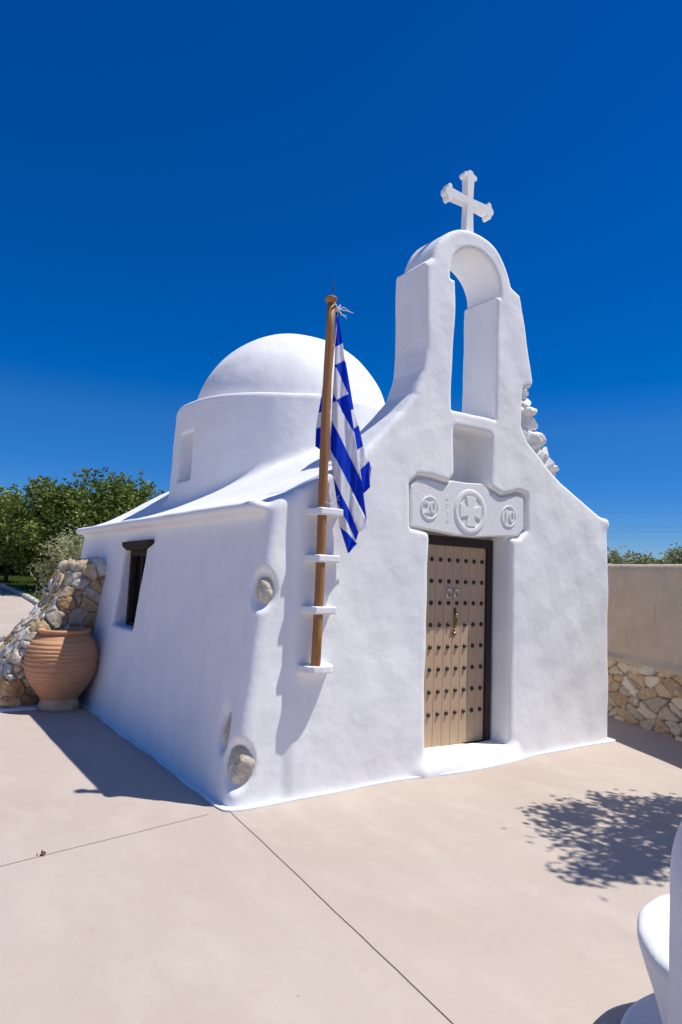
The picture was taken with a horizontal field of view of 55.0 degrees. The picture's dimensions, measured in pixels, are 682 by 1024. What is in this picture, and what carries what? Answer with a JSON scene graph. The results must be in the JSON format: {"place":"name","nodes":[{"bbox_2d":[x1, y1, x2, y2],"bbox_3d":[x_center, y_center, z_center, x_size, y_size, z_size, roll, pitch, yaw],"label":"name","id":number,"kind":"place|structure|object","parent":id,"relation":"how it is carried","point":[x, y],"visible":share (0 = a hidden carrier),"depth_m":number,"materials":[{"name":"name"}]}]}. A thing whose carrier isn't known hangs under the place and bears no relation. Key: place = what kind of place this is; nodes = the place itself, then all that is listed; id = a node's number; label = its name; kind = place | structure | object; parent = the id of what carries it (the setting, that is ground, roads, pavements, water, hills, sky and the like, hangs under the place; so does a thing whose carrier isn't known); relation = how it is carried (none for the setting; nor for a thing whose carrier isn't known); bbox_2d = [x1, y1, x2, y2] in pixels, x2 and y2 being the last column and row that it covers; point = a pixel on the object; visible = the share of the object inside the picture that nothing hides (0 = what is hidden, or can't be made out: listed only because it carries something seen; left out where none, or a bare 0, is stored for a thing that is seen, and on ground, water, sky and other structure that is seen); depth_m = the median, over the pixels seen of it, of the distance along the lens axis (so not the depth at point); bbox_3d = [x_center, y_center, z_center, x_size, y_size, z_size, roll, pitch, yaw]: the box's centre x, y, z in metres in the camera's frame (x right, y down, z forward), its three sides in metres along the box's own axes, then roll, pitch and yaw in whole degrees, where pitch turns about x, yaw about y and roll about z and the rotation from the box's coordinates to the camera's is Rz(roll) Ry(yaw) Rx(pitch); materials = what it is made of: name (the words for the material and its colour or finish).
{"place":"outdoors","nodes":[
{"label":"outdoors","id":0,"kind":"place"},
{"bbox_2d":[0,587,681,1023],"bbox_3d":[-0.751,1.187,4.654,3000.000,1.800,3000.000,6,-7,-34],"label":"ground","id":1,"kind":"structure","parent":0,"point":[146,889],"depth_m":3.48,"materials":[{"name":"beige concrete"}]},
{"bbox_2d":[0,583,39,604],"bbox_3d":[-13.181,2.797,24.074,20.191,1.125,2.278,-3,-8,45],"label":"kerb","id":2,"kind":"structure","parent":1,"relation":"on","point":[18,592],"depth_m":22.64,"materials":[{"name":"white concrete"}]},
{"bbox_2d":[0,557,106,711],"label":"stone buttress","id":3,"kind":"structure","parent":1,"relation":"on","point":[71,594],"depth_m":8.04,"materials":[{"name":"beige stone"}]},
{"bbox_2d":[26,523,94,602],"bbox_3d":[-5.563,1.524,13.970,2.153,2.596,2.115,6,-7,-34],"label":"olive bush","id":4,"kind":"object","parent":1,"relation":"on","point":[66,542],"visible":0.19,"depth_m":13.72,"materials":[{"name":"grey plant"}]},
{"bbox_2d":[23,627,98,711],"bbox_3d":[-3.281,1.835,7.686,0.820,0.918,0.820,6,-7,-34],"label":"terracotta jar","id":5,"kind":"object","parent":1,"relation":"on","point":[60,668],"visible":0.98,"depth_m":7.42,"materials":[{"name":"brown ceramic"}]},
{"bbox_2d":[76,170,615,812],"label":"chapel","id":6,"kind":"structure","parent":1,"relation":"on","point":[464,612],"depth_m":6.13,"materials":[{"name":"paint"}]},
{"bbox_2d":[122,539,154,625],"bbox_3d":[-2.272,0.821,7.382,0.195,0.990,1.078,6,-7,-34],"label":"window","id":7,"kind":"structure","parent":6,"relation":"in","point":[138,549],"depth_m":7.70,"materials":[{"name":"brown glass"}]},
{"bbox_2d":[311,284,352,665],"bbox_3d":[-0.072,-0.348,5.087,0.234,3.041,0.110,6,-7,-34],"label":"flagpole","id":8,"kind":"object","parent":6,"relation":"on","point":[330,340],"visible":0.98,"depth_m":5.02,"materials":[{"name":"brown wood"}]},
{"bbox_2d":[315,312,370,552],"bbox_3d":[0.056,-0.624,5.221,0.549,1.900,0.145,6,-7,-34],"label":"flag","id":9,"kind":"object","parent":8,"relation":"hanging from","point":[351,467],"visible":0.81,"depth_m":5.17,"materials":[{"name":"blue fabric"}]},
{"bbox_2d":[424,544,452,747],"bbox_3d":[0.862,1.226,6.053,0.439,1.850,0.044,6,-7,-34],"label":"door leaf","id":10,"kind":"structure","parent":6,"relation":"in","point":[437,673],"depth_m":6.08,"materials":[{"name":"beige paint"}]},
{"bbox_2d":[449,546,485,744],"bbox_3d":[1.232,1.264,6.292,0.440,1.850,0.068,6,-7,-34],"label":"door leaf","id":11,"kind":"structure","parent":6,"relation":"in","point":[468,591],"depth_m":6.30,"materials":[{"name":"beige paint"}]},
{"bbox_2d":[620,821,681,1023],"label":"masonry seat","id":12,"kind":"object","parent":1,"relation":"on","point":[659,927],"visible":1,"depth_m":2.18,"materials":[{"name":"white paint"}]},
{"bbox_2d":[0,0,681,560],"label":"sky","id":13,"kind":"structure","parent":0,"point":[185,184],"materials":[{"name":"blue"}]},
{"bbox_2d":[607,564,681,741],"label":"boundary wall","id":14,"kind":"structure","parent":0,"point":[644,638],"depth_m":7.86,"materials":[{"name":"paint"}]},
{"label":"lawn","id":15,"kind":"structure","parent":0,"visible":0},
{"bbox_2d":[0,486,45,581],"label":"broadleaf tree","id":16,"kind":"object","parent":15,"relation":"on","point":[6,575],"visible":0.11,"depth_m":26.08,"materials":[{"name":"green plant"}]},
{"bbox_2d":[0,574,49,599],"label":"grass","id":17,"kind":"structure","parent":15,"relation":"on","point":[17,581],"depth_m":26.26,"materials":[{"name":"green plant"}]},
{"bbox_2d":[0,515,53,576],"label":"hedge","id":18,"kind":"object","parent":15,"relation":"on","point":[2,570],"depth_m":30.65,"materials":[{"name":"green plant"}]},
{"bbox_2d":[0,475,100,590],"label":"broadleaf tree","id":19,"kind":"object","parent":15,"relation":"on","point":[21,531],"visible":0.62,"depth_m":23.45,"materials":[{"name":"green plant"}]},
{"bbox_2d":[41,467,164,557],"bbox_3d":[-8.598,0.695,24.369,4.663,5.049,4.346,6,-7,-34],"label":"broadleaf tree","id":20,"kind":"object","parent":15,"relation":"on","point":[118,499],"visible":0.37,"depth_m":23.31,"materials":[{"name":"green plant"}]},
{"label":"soil","id":21,"kind":"structure","parent":0,"visible":0},
{"bbox_2d":[607,546,647,563],"bbox_3d":[5.934,2.016,14.088,1.853,2.638,1.603,6,-7,-34],"label":"oleander","id":22,"kind":"object","parent":21,"relation":"on","point":[615,558],"visible":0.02,"depth_m":13.89,"materials":[{"name":"green plant"}]},
{"bbox_2d":[633,551,677,563],"bbox_3d":[6.755,2.088,14.002,1.814,2.554,1.628,6,-7,-34],"label":"oleander","id":23,"kind":"object","parent":21,"relation":"on","point":[644,559],"visible":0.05,"depth_m":13.81,"materials":[{"name":"green plant"}]},
{"bbox_2d":[663,541,681,563],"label":"oleander","id":24,"kind":"object","parent":21,"relation":"on","point":[674,556],"visible":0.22,"depth_m":13.80,"materials":[{"name":"green plant"}]}
]}

